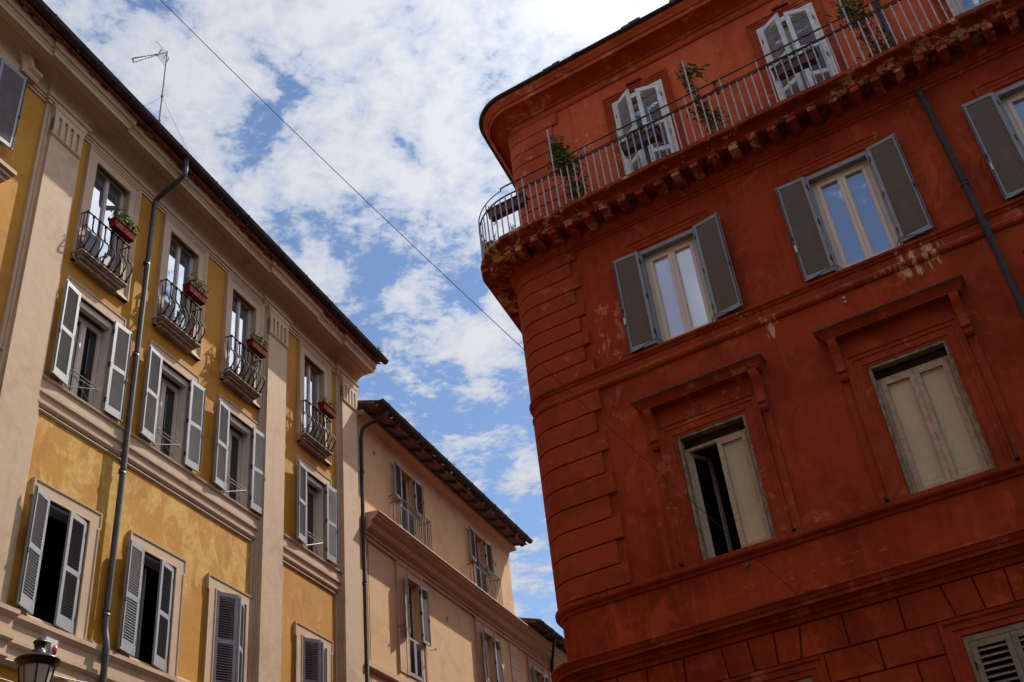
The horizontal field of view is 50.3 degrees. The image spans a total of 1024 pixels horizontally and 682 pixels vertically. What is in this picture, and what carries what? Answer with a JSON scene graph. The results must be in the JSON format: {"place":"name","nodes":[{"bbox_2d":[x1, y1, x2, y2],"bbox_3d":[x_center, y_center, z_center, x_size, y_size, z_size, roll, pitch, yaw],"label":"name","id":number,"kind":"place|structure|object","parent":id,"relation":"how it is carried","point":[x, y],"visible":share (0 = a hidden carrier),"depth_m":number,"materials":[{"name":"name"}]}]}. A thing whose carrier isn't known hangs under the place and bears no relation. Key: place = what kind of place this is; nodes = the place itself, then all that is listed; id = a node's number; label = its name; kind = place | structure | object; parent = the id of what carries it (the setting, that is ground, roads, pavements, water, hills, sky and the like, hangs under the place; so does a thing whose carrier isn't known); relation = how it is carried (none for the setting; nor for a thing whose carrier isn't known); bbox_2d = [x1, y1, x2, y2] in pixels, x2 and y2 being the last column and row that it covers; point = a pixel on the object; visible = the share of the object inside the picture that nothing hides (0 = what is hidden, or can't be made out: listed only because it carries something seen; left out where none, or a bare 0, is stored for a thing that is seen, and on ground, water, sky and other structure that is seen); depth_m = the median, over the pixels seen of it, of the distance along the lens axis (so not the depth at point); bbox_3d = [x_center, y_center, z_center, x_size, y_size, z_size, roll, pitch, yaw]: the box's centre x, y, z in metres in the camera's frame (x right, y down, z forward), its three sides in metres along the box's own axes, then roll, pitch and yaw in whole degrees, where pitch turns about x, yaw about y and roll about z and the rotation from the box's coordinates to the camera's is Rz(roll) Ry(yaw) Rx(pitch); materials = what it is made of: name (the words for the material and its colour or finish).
{"place":"outdoors","nodes":[
{"label":"outdoors","id":0,"kind":"place"},
{"bbox_2d":[0,0,388,681],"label":"yellow building","id":1,"kind":"structure","parent":0,"point":[178,486],"depth_m":21.92,"materials":[{"name":"paint"}]},
{"bbox_2d":[0,50,42,149],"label":"window","id":2,"kind":"structure","parent":1,"relation":"in","point":[14,80],"depth_m":20.11,"materials":[{"name":"beige paint"}]},
{"bbox_2d":[13,637,60,681],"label":"street lantern","id":3,"kind":"object","parent":1,"relation":"attached to","point":[38,663],"visible":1,"depth_m":14.22,"materials":[{"name":"brown metal"}]},
{"bbox_2d":[13,477,102,639],"bbox_3d":[-7.520,3.564,17.858,0.432,2.310,1.835,-13,-35,9],"label":"window","id":4,"kind":"structure","parent":1,"relation":"in","point":[46,499],"depth_m":17.96,"materials":[{"name":"grey paint"}]},
{"bbox_2d":[50,275,132,421],"bbox_3d":[-7.898,0.146,20.280,0.482,2.340,1.946,-17,-36,15],"label":"window","id":5,"kind":"structure","parent":1,"relation":"in","point":[92,364],"depth_m":20.46,"materials":[{"name":"beige paint"}]},
{"bbox_2d":[70,143,141,302],"bbox_3d":[-8.241,-2.370,22.041,0.285,3.020,1.600,-17,-36,15],"label":"window","id":6,"kind":"structure","parent":1,"relation":"in","point":[99,194],"depth_m":22.28,"materials":[{"name":"beige paint"}]},
{"bbox_2d":[108,208,139,243],"bbox_3d":[-7.753,-2.360,21.840,0.389,0.610,0.689,-17,-36,15],"label":"flower box","id":7,"kind":"object","parent":1,"relation":"attached to","point":[123,229],"visible":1,"depth_m":21.70,"materials":[{"name":"red plastic"}]},
{"bbox_2d":[117,530,186,677],"bbox_3d":[-6.796,4.833,19.835,0.915,2.310,1.819,-17,-36,15],"label":"window","id":8,"kind":"structure","parent":1,"relation":"in","point":[171,567],"depth_m":19.86,"materials":[{"name":"grey paint"}]},
{"bbox_2d":[132,41,187,150],"bbox_3d":[-8.659,-5.331,26.753,3.852,5.276,0.742,18,-42,-32],"label":"television antenna","id":9,"kind":"object","parent":1,"relation":"on","point":[165,63],"visible":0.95,"depth_m":27.55,"materials":[{"name":"metal"}]},
{"bbox_2d":[139,340,205,473],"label":"window","id":10,"kind":"structure","parent":1,"relation":"in","point":[172,418],"depth_m":22.37,"materials":[{"name":"beige paint"}]},
{"bbox_2d":[152,213,208,360],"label":"window","id":11,"kind":"structure","parent":1,"relation":"in","point":[175,262],"depth_m":24.20,"materials":[{"name":"beige paint"}]},
{"bbox_2d":[182,272,210,305],"bbox_3d":[-6.862,-1.202,23.769,0.410,0.707,0.636,-17,-36,15],"label":"flower box","id":12,"kind":"object","parent":1,"relation":"attached to","point":[193,291],"visible":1,"depth_m":23.63,"materials":[{"name":"red plastic"}]},
{"bbox_2d":[201,573,254,681],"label":"window","id":13,"kind":"structure","parent":1,"relation":"in","point":[219,592],"depth_m":21.64,"materials":[{"name":"grey paint"}]},
{"bbox_2d":[213,393,265,514],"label":"window","id":14,"kind":"structure","parent":1,"relation":"in","point":[238,472],"depth_m":24.23,"materials":[{"name":"beige paint"}]},
{"bbox_2d":[219,272,264,408],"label":"window","id":15,"kind":"structure","parent":1,"relation":"in","point":[236,313],"depth_m":26.04,"materials":[{"name":"beige paint"}]},
{"bbox_2d":[246,330,269,358],"bbox_3d":[-5.966,0.030,25.637,0.384,0.611,0.636,-17,-36,15],"label":"flower box","id":16,"kind":"object","parent":1,"relation":"attached to","point":[256,346],"visible":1,"depth_m":25.51,"materials":[{"name":"red plastic"}]},
{"bbox_2d":[294,621,332,681],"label":"window","id":17,"kind":"structure","parent":1,"relation":"in","point":[304,637],"depth_m":24.38,"materials":[{"name":"grey paint"}]},
{"bbox_2d":[297,339,331,465],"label":"window","id":18,"kind":"structure","parent":1,"relation":"in","point":[307,374],"depth_m":28.65,"materials":[{"name":"beige paint"}]},
{"bbox_2d":[296,454,338,564],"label":"window","id":19,"kind":"structure","parent":1,"relation":"in","point":[317,530],"depth_m":26.85,"materials":[{"name":"beige paint"}]},
{"bbox_2d":[317,397,340,419],"bbox_3d":[-4.739,1.667,28.157,0.384,0.518,0.653,-17,-36,15],"label":"flower box","id":20,"kind":"object","parent":1,"relation":"attached to","point":[327,409],"visible":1,"depth_m":28.02,"materials":[{"name":"red plastic"}]},
{"bbox_2d":[43,0,668,637],"label":"sky","id":21,"kind":"structure","parent":0,"point":[392,95],"materials":[{"name":"blue"}]},
{"bbox_2d":[357,398,532,681],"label":"peach building","id":22,"kind":"structure","parent":0,"point":[441,536],"depth_m":32.09,"materials":[{"name":"paint"}]},
{"bbox_2d":[394,460,424,538],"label":"window","id":23,"kind":"structure","parent":22,"relation":"in","point":[401,484],"depth_m":32.43,"materials":[{"name":"beige paint"}]},
{"bbox_2d":[395,559,430,681],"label":"window","id":24,"kind":"structure","parent":22,"relation":"in","point":[407,651],"depth_m":29.95,"materials":[{"name":"beige paint"}]},
{"bbox_2d":[469,525,493,592],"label":"window","id":25,"kind":"structure","parent":22,"relation":"in","point":[474,543],"depth_m":36.61,"materials":[{"name":"beige paint"}]},
{"bbox_2d":[474,616,503,681],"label":"window","id":26,"kind":"structure","parent":22,"relation":"in","point":[481,627],"depth_m":34.50,"materials":[{"name":"beige paint"}]},
{"bbox_2d":[485,233,495,249],"bbox_3d":[-0.368,-1.904,21.531,0.336,0.489,0.312,-23,-38,23],"label":"flower pot","id":27,"kind":"object","parent":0,"point":[487,244],"visible":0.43,"depth_m":21.42,"materials":[{"name":"ceramic"}]},
{"bbox_2d":[518,617,566,681],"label":"peach house","id":28,"kind":"structure","parent":0,"point":[542,653],"depth_m":38.45,"materials":[{"name":"paint"}]},
{"bbox_2d":[526,656,548,681],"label":"window","id":29,"kind":"structure","parent":28,"relation":"in","point":[532,666],"depth_m":37.97,"materials":[{"name":"beige paint"}]},
{"label":"ground","id":30,"kind":"structure","parent":0,"visible":0},
{"bbox_2d":[478,0,1023,681],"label":"red building","id":31,"kind":"structure","parent":30,"relation":"on","point":[782,338],"depth_m":17.46,"materials":[{"name":"paint"}]},
{"bbox_2d":[486,191,528,224],"bbox_3d":[-0.084,-2.591,21.463,0.870,0.383,0.272,-23,-38,23],"label":"balcony trough","id":32,"kind":"object","parent":31,"relation":"attached to","point":[490,211],"visible":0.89,"depth_m":21.42,"materials":[{"name":"brown plastic"}]},
{"bbox_2d":[160,0,886,668],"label":"overhead cable","id":33,"kind":"object","parent":31,"relation":"attached to","point":[540,364],"visible":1,"depth_m":12.99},
{"bbox_2d":[535,133,595,201],"bbox_3d":[1.027,-3.178,21.149,1.172,2.086,0.732,-23,-38,23],"label":"climbing plant","id":34,"kind":"object","parent":31,"relation":"on","point":[557,152],"visible":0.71,"depth_m":21.18,"materials":[{"name":"green plant"}]},
{"bbox_2d":[620,123,661,158],"bbox_3d":[2.384,-3.829,20.386,0.810,0.671,0.339,-23,-38,23],"label":"balcony trough","id":35,"kind":"object","parent":31,"relation":"attached to","point":[644,138],"visible":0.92,"depth_m":20.30,"materials":[{"name":"brown plastic"}]},
{"bbox_2d":[602,68,686,177],"bbox_3d":[2.609,-4.017,21.323,1.440,3.110,0.490,-23,-38,23],"label":"window","id":36,"kind":"structure","parent":31,"relation":"in","point":[663,95],"depth_m":21.62,"materials":[{"name":"beige wood"}]},
{"bbox_2d":[612,209,742,353],"bbox_3d":[2.866,-1.067,19.102,2.117,2.321,0.342,-23,-38,23],"label":"window","id":37,"kind":"structure","parent":31,"relation":"in","point":[678,285],"depth_m":19.10,"materials":[{"name":"beige paint"}]},
{"bbox_2d":[676,61,733,157],"bbox_3d":[3.572,-4.301,20.004,0.840,2.496,0.584,-23,-38,23],"label":"climbing plant","id":38,"kind":"object","parent":31,"relation":"on","point":[699,106],"visible":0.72,"depth_m":20.08,"materials":[{"name":"green plant"}]},
{"bbox_2d":[712,81,719,94],"bbox_3d":[3.705,-4.605,19.814,0.094,0.335,0.149,2,-35,-13],"label":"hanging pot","id":39,"kind":"object","parent":31,"relation":"hanging from","point":[715,86],"visible":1,"depth_m":19.77,"materials":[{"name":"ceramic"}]},
{"bbox_2d":[630,353,802,568],"bbox_3d":[3.322,1.988,17.184,2.300,2.946,0.918,-23,-38,23],"label":"window","id":40,"kind":"structure","parent":31,"relation":"in","point":[762,500],"depth_m":17.17,"materials":[{"name":"red paint"}]},
{"bbox_2d":[720,654,830,681],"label":"window","id":41,"kind":"structure","parent":31,"relation":"in","point":[814,666],"depth_m":14.97,"materials":[{"name":"red paint"}]},
{"bbox_2d":[770,46,818,81],"bbox_3d":[4.982,-4.884,19.198,0.820,0.541,0.288,-23,-38,23],"label":"balcony trough","id":42,"kind":"object","parent":31,"relation":"attached to","point":[796,64],"visible":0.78,"depth_m":19.13,"materials":[{"name":"brown plastic"}]},
{"bbox_2d":[745,0,846,104],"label":"window","id":43,"kind":"structure","parent":31,"relation":"in","point":[814,12],"depth_m":20.38,"materials":[{"name":"beige wood"}]},
{"bbox_2d":[775,131,933,282],"bbox_3d":[5.549,-2.230,17.888,2.107,2.321,0.334,-23,-38,23],"label":"window","id":44,"kind":"structure","parent":31,"relation":"in","point":[865,205],"depth_m":17.87,"materials":[{"name":"beige paint"}]},
{"bbox_2d":[824,0,905,58],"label":"climbing plant","id":45,"kind":"object","parent":31,"relation":"on","point":[865,29],"visible":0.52,"depth_m":18.92,"materials":[{"name":"green plant"}]},
{"bbox_2d":[812,274,1023,503],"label":"window","id":46,"kind":"structure","parent":31,"relation":"in","point":[944,425],"depth_m":15.88,"materials":[{"name":"red paint"}]},
{"bbox_2d":[933,0,989,21],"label":"window","id":47,"kind":"structure","parent":31,"relation":"in","point":[957,5],"depth_m":18.90,"materials":[{"name":"beige wood"}]},
{"bbox_2d":[937,600,1023,681],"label":"window","id":48,"kind":"structure","parent":31,"relation":"in","point":[951,631],"depth_m":13.87,"materials":[{"name":"red paint"}]},
{"bbox_2d":[961,64,1023,200],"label":"window","id":49,"kind":"structure","parent":31,"relation":"in","point":[996,120],"depth_m":17.05,"materials":[{"name":"beige paint"}]}
]}

